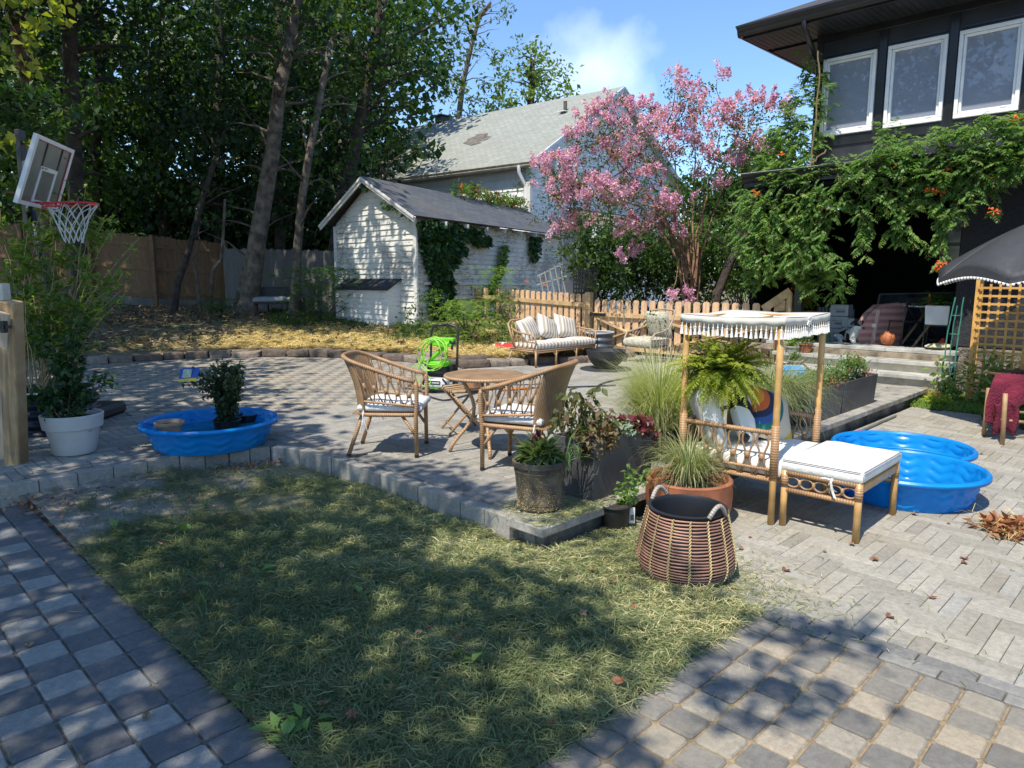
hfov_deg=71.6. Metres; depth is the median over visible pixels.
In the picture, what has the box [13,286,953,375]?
yard ground
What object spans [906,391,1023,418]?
strip grass
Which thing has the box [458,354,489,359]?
edging stone
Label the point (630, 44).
sky
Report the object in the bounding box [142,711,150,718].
fallen leaf
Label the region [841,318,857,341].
carton
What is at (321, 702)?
fallen leaf
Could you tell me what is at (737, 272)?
shrub
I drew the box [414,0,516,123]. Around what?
tree
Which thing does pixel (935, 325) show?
metal stand
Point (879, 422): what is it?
telescopic pole
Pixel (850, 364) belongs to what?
salvia row
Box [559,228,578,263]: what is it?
window
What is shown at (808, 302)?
flowering plant
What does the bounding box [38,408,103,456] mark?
white pot
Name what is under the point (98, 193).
tree
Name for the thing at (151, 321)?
yard leaf litter
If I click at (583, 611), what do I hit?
fallen leaf
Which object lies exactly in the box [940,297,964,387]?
teal obelisk
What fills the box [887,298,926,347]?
folding chair
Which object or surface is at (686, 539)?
wicker basket
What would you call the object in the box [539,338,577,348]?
seat cushion
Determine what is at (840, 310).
carton
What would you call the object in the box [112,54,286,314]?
tree
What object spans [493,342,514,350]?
soil bag
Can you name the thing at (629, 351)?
edging stone
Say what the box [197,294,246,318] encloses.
locust bush
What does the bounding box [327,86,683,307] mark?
white house
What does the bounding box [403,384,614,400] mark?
garden hose
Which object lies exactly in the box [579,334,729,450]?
pale grass
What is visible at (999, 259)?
garden umbrella
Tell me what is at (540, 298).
daylilies
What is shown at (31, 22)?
maple sprig
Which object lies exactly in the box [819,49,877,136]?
window
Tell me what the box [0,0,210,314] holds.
tree
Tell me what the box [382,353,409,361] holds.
edging stone
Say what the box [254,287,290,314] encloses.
garden bench
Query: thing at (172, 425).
tan pot
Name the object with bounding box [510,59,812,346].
crape myrtle
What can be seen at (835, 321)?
carton
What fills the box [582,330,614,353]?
corrugated planter
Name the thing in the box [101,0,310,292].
tree
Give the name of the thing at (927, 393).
dried clump
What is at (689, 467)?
ornamental grass
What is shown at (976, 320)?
wooden trellis
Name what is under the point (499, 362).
edging stone
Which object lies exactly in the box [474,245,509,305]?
pale creeper
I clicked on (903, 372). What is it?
stone steps
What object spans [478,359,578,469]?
wicker chair
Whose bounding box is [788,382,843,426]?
planter box
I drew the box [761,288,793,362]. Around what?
stair handrail
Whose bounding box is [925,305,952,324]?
white planter
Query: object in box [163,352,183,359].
edging stone
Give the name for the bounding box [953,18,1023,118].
window
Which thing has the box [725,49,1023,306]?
trumpet vine
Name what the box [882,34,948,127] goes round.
window
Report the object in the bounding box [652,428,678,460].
grass pot
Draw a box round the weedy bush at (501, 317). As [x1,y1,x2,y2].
[466,288,523,342]
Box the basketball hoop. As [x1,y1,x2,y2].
[13,129,125,418]
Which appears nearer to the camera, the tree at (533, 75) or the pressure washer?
the pressure washer
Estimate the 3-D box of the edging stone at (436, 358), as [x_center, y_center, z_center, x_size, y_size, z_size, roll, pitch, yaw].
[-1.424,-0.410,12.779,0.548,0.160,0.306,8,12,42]
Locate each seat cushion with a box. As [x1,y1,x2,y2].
[357,394,430,431]
[477,403,563,433]
[515,339,557,349]
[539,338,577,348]
[559,336,595,346]
[623,336,669,347]
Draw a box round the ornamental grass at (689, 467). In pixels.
[631,411,744,490]
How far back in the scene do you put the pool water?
6.83 m
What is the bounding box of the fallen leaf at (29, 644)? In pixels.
[25,641,33,646]
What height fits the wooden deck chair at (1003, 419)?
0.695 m
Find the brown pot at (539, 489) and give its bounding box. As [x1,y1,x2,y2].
[512,453,567,513]
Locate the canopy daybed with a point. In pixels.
(746, 320)
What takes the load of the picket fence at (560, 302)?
on the yard ground at (104, 331)
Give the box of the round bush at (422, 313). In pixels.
[391,285,473,333]
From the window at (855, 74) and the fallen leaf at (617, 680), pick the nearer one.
the fallen leaf at (617, 680)
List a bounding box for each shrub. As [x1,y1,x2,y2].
[0,179,144,392]
[27,306,119,431]
[178,357,246,421]
[551,208,655,311]
[606,216,696,333]
[639,215,748,337]
[645,126,830,309]
[709,215,826,307]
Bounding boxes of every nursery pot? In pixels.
[212,418,240,428]
[236,413,257,422]
[600,499,634,531]
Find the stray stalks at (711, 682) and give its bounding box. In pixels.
[3,464,1023,760]
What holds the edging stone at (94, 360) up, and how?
on the patio at (283, 440)
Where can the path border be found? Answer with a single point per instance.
(983, 685)
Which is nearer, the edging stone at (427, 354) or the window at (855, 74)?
the window at (855, 74)
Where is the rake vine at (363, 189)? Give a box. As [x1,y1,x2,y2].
[359,184,406,218]
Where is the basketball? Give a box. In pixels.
[880,331,895,344]
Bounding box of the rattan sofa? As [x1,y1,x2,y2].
[507,317,596,367]
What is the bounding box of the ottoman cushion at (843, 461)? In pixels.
[780,441,901,497]
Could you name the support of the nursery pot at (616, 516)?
on the patio at (976, 605)
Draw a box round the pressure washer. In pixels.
[413,323,461,390]
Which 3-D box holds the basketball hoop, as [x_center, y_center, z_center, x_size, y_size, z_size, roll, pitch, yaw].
[-4.567,-1.040,7.145,0.946,3.018,2.025,-4,9,-25]
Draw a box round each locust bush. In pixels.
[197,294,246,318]
[258,261,369,326]
[403,295,517,345]
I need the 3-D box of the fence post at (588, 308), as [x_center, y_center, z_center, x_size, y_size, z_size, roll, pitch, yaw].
[1.641,-1.306,15.169,0.130,1.300,0.130,-8,12,-44]
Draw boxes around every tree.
[0,0,92,311]
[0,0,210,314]
[0,1,152,302]
[0,58,116,162]
[2,0,215,234]
[50,0,250,298]
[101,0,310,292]
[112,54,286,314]
[148,181,238,313]
[166,0,378,316]
[172,0,377,249]
[175,66,317,313]
[228,0,491,251]
[242,0,424,248]
[272,0,421,316]
[309,135,426,197]
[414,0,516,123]
[476,33,584,112]
[681,125,808,347]
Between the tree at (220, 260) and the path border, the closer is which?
the path border
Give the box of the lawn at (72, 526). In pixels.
[26,464,745,767]
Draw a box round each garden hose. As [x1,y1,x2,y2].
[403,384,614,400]
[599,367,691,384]
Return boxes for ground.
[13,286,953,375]
[162,281,964,690]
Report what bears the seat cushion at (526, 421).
on the wicker chair at (555, 380)
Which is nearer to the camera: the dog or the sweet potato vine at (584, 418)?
the sweet potato vine at (584, 418)
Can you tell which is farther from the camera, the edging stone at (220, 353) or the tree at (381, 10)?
the tree at (381, 10)
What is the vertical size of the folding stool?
0.454 m
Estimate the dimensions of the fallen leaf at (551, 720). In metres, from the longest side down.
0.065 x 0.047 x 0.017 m
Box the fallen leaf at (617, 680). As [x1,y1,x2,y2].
[611,676,623,683]
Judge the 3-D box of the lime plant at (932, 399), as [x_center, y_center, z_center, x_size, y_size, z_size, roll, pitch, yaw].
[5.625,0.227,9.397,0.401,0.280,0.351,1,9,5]
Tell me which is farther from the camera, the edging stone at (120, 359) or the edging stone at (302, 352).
the edging stone at (302, 352)
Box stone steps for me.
[766,340,958,389]
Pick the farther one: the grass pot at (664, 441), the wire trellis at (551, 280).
the wire trellis at (551, 280)
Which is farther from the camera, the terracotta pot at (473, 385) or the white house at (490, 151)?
the white house at (490, 151)
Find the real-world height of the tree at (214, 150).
6.816 m
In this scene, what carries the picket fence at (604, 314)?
attached to the fence post at (588, 308)
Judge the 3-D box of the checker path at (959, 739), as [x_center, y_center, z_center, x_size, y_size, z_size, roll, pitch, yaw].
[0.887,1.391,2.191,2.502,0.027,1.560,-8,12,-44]
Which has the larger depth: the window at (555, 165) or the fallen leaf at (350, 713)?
the window at (555, 165)
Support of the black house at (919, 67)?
on the ground at (762, 363)
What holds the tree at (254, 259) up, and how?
on the yard ground at (104, 331)
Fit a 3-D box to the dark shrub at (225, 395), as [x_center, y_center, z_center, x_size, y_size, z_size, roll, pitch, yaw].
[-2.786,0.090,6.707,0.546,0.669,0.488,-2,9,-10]
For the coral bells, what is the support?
in the planter box at (603, 480)
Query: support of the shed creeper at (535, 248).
hanging from the garden shed
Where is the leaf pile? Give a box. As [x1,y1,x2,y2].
[962,510,1023,542]
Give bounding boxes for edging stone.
[26,361,49,370]
[84,356,107,364]
[106,355,132,363]
[132,353,162,361]
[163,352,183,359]
[185,349,208,358]
[209,350,231,357]
[231,350,261,357]
[262,348,288,356]
[286,348,311,356]
[309,348,333,357]
[328,349,361,357]
[365,351,388,359]
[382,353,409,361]
[403,354,420,362]
[417,356,447,363]
[418,351,446,356]
[447,359,458,366]
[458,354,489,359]
[458,359,490,368]
[486,358,510,366]
[506,357,528,365]
[525,355,557,365]
[554,355,587,363]
[619,348,633,357]
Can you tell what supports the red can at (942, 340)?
on the black house at (919, 67)
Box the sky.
[3,0,838,263]
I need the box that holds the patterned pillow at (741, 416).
[729,387,761,441]
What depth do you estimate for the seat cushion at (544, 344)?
12.33 m
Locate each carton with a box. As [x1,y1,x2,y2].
[829,316,852,327]
[829,328,845,340]
[830,304,852,315]
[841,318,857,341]
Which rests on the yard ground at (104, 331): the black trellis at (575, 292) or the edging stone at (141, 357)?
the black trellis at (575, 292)
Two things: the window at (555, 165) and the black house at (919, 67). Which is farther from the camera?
the window at (555, 165)
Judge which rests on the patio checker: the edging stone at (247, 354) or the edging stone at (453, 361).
the edging stone at (247, 354)
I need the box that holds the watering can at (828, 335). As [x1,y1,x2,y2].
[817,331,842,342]
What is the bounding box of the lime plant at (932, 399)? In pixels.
[922,392,953,406]
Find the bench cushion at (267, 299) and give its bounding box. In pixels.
[252,296,289,301]
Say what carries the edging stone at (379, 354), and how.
on the patio at (283, 440)
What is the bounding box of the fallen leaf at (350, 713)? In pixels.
[345,709,358,718]
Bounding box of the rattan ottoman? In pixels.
[779,462,899,543]
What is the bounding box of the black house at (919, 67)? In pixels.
[735,0,1023,396]
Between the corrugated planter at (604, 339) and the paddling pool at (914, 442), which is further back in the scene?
the corrugated planter at (604, 339)
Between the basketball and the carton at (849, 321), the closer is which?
the basketball
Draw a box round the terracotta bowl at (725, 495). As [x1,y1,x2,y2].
[645,466,732,513]
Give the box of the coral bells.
[564,417,622,461]
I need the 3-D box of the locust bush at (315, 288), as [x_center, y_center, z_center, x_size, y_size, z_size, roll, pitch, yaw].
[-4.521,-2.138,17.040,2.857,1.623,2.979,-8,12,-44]
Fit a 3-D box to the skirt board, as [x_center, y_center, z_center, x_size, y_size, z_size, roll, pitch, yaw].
[-0.671,-2.438,18.509,0.140,0.470,5.751,4,9,26]
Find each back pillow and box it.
[516,315,539,341]
[536,313,557,338]
[553,313,576,336]
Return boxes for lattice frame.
[974,280,984,373]
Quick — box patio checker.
[26,356,484,415]
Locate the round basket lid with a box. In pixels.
[924,343,952,348]
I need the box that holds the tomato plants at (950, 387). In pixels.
[921,346,1023,407]
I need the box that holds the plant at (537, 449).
[507,426,598,494]
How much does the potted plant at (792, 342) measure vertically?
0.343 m
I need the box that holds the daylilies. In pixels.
[502,279,581,316]
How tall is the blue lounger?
0.338 m
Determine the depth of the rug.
11.82 m
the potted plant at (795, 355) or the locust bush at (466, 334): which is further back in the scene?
the locust bush at (466, 334)
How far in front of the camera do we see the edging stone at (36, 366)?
11.95 m
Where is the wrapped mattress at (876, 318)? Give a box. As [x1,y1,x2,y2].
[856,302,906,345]
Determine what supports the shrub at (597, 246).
on the yard ground at (104, 331)
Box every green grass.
[719,366,805,420]
[724,344,849,439]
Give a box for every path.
[0,503,293,767]
[536,616,1023,767]
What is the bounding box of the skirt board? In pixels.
[424,282,530,302]
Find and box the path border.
[569,539,1023,709]
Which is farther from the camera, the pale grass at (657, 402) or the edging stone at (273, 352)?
the edging stone at (273, 352)
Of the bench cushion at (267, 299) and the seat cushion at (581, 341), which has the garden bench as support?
the bench cushion at (267, 299)
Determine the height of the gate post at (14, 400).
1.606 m
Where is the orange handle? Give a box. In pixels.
[503,387,527,390]
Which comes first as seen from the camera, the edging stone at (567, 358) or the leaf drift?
the leaf drift
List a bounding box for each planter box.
[553,427,654,501]
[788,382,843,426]
[835,371,877,413]
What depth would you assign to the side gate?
5.58 m
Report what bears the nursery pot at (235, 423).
in the paddling pool at (208, 443)
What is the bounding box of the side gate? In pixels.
[0,311,9,459]
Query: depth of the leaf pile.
4.75 m
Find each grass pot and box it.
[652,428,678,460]
[675,425,701,451]
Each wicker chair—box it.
[341,350,428,457]
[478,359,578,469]
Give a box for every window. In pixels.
[553,149,573,175]
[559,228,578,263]
[584,153,600,175]
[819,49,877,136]
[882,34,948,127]
[937,215,961,272]
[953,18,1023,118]
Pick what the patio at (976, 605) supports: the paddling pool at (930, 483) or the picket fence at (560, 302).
the paddling pool at (930, 483)
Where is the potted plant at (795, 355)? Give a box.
[784,348,803,362]
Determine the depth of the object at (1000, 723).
2.74 m
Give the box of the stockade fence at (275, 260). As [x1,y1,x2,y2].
[223,248,335,313]
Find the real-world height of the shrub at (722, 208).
7.602 m
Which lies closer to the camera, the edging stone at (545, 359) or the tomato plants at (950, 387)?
the tomato plants at (950, 387)
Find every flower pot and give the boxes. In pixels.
[784,345,799,359]
[788,359,803,362]
[800,343,812,352]
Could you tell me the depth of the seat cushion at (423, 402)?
6.09 m
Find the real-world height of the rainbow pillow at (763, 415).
0.515 m
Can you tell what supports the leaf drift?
on the lawn at (72, 526)
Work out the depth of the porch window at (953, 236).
12.58 m
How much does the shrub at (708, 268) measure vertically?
2.893 m
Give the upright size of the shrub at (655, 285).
2.952 m
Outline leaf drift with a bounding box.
[0,457,282,515]
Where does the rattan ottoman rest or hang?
on the patio at (976, 605)
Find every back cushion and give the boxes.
[644,311,672,338]
[689,384,726,450]
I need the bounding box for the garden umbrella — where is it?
[937,225,1023,429]
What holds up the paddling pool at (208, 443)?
on the patio herringbone
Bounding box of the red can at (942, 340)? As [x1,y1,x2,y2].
[938,338,947,343]
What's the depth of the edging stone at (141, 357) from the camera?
13.19 m
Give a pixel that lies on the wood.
(320, 244)
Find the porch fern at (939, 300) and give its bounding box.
[918,290,954,306]
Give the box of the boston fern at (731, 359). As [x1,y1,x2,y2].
[662,327,775,420]
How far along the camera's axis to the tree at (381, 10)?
20.33 m
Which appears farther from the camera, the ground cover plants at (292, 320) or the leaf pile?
the ground cover plants at (292, 320)
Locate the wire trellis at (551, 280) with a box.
[537,263,566,292]
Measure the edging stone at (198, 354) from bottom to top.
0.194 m
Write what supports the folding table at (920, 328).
on the rug
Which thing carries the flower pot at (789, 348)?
on the stone steps
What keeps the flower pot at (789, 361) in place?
on the patio herringbone
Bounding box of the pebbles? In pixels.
[44,465,304,554]
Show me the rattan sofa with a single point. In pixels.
(536, 352)
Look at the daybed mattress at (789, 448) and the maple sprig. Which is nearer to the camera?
the daybed mattress at (789, 448)
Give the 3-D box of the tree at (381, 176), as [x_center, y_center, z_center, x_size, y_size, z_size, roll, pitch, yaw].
[-3.944,-4.116,18.817,2.962,4.725,2.602,-8,12,-44]
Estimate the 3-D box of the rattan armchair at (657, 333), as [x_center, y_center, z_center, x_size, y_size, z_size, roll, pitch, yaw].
[2.557,-0.895,13.060,0.804,0.972,0.694,-7,11,-40]
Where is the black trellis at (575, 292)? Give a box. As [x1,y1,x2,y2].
[573,268,597,328]
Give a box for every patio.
[12,357,932,546]
[590,405,1023,687]
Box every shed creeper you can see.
[414,219,493,322]
[528,236,543,264]
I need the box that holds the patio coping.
[507,386,928,537]
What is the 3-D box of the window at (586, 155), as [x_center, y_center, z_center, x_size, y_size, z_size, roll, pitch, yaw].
[3.193,-8.658,28.144,0.120,0.795,1.077,7,11,38]
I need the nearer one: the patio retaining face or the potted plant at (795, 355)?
the patio retaining face
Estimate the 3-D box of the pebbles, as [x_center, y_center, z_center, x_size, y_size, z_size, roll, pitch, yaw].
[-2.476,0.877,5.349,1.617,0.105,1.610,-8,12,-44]
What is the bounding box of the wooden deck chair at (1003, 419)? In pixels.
[981,370,1023,444]
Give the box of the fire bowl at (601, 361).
[580,348,629,371]
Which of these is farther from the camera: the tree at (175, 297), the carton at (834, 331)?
the tree at (175, 297)
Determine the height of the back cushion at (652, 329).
0.507 m
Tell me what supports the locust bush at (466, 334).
on the yard ground at (104, 331)
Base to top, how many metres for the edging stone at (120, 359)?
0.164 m
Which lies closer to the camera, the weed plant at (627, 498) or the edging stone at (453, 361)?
the weed plant at (627, 498)
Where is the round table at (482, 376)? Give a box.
[443,369,525,458]
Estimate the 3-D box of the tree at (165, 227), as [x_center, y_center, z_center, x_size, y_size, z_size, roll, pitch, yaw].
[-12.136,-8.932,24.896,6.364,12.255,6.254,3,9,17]
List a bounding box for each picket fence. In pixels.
[474,287,584,336]
[590,299,777,363]
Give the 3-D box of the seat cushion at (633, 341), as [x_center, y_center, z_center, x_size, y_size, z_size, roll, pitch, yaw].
[2.458,-0.773,12.993,0.582,0.202,0.612,-7,11,-40]
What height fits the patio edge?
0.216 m
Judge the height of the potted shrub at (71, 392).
1.175 m
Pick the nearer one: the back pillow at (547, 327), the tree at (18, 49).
the back pillow at (547, 327)
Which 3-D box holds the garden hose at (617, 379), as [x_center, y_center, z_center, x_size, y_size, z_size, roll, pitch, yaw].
[2.629,-0.172,11.402,4.336,0.022,0.500,-8,11,-41]
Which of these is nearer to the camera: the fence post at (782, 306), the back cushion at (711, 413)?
the back cushion at (711, 413)
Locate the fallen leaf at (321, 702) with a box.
[317,700,327,704]
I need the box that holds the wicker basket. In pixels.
[635,485,736,588]
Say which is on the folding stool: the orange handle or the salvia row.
the orange handle
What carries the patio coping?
on the patio retaining face
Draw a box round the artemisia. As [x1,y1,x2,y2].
[574,405,648,438]
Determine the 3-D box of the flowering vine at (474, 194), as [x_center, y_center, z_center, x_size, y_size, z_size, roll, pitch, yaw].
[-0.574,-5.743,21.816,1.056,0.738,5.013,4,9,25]
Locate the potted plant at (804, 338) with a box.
[794,335,813,346]
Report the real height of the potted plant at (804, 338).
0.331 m
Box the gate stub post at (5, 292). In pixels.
[0,283,10,299]
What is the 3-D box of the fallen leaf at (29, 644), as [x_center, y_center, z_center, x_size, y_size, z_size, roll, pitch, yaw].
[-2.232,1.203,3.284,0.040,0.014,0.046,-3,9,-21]
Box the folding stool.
[441,384,485,434]
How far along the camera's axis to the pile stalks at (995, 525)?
4.74 m
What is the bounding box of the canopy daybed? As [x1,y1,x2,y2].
[679,310,830,525]
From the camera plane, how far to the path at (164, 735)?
2.99 m
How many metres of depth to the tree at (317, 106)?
18.01 m
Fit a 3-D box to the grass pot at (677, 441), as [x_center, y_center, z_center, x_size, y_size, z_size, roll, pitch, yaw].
[1.556,0.475,6.291,0.316,0.250,0.316,-8,12,-44]
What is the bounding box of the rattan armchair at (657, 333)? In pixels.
[624,308,675,361]
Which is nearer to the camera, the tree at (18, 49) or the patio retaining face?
the patio retaining face
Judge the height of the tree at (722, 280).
4.512 m
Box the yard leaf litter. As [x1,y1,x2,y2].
[24,303,407,357]
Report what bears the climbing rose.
on the yard ground at (104, 331)
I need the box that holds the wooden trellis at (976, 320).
[965,278,1023,404]
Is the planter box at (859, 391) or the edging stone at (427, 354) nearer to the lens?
the planter box at (859, 391)
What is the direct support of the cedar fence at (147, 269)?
on the yard ground at (104, 331)
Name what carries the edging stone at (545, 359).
on the patio herringbone
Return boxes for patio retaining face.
[535,395,922,548]
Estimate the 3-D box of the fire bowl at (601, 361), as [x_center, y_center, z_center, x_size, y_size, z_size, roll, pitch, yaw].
[1.590,-0.417,12.020,0.880,0.328,0.880,-8,12,-44]
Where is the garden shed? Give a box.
[318,176,567,327]
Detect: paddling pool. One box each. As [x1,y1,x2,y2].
[137,407,278,455]
[831,430,978,461]
[842,448,992,513]
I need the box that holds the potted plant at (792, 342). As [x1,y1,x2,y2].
[784,338,798,349]
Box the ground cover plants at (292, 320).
[263,306,520,344]
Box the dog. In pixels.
[833,320,867,343]
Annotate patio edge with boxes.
[0,445,516,542]
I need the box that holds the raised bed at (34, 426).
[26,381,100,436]
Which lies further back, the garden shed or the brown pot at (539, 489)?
the garden shed
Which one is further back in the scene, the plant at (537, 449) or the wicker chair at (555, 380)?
the wicker chair at (555, 380)
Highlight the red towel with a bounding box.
[985,372,1023,434]
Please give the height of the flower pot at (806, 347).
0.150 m
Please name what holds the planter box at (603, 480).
on the patio coping
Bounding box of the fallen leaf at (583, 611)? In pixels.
[579,609,587,615]
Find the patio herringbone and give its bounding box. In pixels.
[0,355,902,508]
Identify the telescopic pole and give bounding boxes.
[857,415,896,430]
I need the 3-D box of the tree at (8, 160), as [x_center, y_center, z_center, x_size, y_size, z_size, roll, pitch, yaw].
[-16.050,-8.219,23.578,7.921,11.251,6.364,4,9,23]
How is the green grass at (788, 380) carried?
in the grass pot
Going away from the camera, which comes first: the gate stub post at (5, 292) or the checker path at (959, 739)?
the checker path at (959, 739)
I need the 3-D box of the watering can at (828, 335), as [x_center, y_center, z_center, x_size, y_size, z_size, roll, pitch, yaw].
[5.327,-0.795,11.875,0.459,0.286,0.199,-1,9,-8]
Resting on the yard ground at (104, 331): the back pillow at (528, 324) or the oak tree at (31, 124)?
the oak tree at (31, 124)
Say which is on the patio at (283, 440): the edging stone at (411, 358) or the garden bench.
the edging stone at (411, 358)
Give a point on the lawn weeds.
(288, 725)
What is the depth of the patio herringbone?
6.75 m
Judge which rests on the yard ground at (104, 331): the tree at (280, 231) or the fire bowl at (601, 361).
the tree at (280, 231)
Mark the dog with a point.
(852, 334)
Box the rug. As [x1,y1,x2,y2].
[829,341,927,347]
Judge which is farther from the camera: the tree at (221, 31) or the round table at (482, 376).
the tree at (221, 31)
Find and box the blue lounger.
[783,363,809,378]
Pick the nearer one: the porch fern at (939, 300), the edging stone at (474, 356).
the porch fern at (939, 300)
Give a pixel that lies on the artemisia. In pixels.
(625, 426)
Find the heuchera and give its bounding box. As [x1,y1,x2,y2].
[601,408,660,444]
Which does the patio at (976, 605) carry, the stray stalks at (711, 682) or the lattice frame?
the stray stalks at (711, 682)
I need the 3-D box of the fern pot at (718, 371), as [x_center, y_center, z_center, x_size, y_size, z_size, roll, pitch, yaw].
[1.547,-0.204,5.225,0.246,0.520,0.246,-8,12,-44]
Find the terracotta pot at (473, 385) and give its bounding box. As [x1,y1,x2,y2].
[463,369,480,388]
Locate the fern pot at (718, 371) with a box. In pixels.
[705,325,732,392]
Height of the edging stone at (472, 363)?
0.162 m
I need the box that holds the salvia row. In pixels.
[794,349,880,392]
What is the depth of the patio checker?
10.31 m
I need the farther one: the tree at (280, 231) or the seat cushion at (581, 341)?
the tree at (280, 231)
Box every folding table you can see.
[877,292,955,340]
[899,305,940,346]
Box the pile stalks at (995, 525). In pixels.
[947,504,1022,542]
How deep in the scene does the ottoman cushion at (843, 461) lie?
4.77 m
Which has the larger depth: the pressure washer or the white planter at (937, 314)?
the white planter at (937, 314)
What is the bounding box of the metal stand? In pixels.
[921,324,950,348]
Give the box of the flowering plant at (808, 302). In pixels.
[790,285,820,311]
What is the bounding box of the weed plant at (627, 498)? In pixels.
[613,462,650,509]
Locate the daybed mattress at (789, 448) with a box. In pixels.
[696,430,820,476]
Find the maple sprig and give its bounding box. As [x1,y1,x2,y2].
[0,0,81,155]
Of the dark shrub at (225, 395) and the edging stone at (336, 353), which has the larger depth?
the edging stone at (336, 353)
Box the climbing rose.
[459,265,520,322]
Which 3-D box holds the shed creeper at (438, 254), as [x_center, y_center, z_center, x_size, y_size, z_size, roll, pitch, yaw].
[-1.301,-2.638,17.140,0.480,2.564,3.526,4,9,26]
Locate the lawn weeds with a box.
[109,518,481,740]
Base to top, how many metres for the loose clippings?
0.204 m
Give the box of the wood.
[0,0,463,298]
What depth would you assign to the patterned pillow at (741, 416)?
5.23 m
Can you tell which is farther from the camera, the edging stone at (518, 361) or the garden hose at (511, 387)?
the edging stone at (518, 361)
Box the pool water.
[181,421,259,440]
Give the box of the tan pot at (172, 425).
[153,419,184,431]
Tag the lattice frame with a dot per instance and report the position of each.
(982, 282)
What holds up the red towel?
hanging from the wooden deck chair at (1003, 419)
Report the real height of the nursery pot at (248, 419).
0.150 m
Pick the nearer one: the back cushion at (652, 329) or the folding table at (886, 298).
the folding table at (886, 298)
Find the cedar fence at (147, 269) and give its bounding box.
[0,223,227,305]
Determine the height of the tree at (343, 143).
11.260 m
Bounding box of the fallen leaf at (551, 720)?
[546,718,556,722]
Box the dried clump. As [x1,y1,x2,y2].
[922,385,945,399]
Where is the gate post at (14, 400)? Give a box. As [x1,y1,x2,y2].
[0,299,28,464]
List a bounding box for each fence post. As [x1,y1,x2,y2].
[585,292,592,330]
[777,300,785,311]
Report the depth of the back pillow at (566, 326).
13.16 m
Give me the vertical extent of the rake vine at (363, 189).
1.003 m
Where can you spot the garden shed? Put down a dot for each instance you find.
(375, 241)
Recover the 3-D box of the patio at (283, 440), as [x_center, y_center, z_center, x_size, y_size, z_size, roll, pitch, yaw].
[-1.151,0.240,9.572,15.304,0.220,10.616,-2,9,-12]
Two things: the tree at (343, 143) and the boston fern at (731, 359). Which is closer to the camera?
the boston fern at (731, 359)
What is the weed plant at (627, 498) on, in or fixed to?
in the nursery pot at (616, 516)
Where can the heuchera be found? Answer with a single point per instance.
(643, 426)
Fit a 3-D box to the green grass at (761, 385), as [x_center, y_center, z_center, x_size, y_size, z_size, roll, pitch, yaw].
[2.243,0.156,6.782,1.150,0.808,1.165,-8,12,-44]
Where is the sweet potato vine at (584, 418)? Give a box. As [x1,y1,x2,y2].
[542,385,619,452]
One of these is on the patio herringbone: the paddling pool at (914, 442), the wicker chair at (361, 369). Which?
the wicker chair at (361, 369)
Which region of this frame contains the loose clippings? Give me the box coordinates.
[486,488,1023,673]
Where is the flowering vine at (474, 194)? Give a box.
[449,178,531,210]
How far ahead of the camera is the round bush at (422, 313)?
14.91 m
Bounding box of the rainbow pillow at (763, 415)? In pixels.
[746,385,791,439]
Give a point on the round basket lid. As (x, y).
(936, 345)
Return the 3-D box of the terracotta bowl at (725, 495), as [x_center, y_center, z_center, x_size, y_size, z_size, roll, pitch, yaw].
[1.250,0.802,5.034,0.604,0.296,0.604,-8,12,-44]

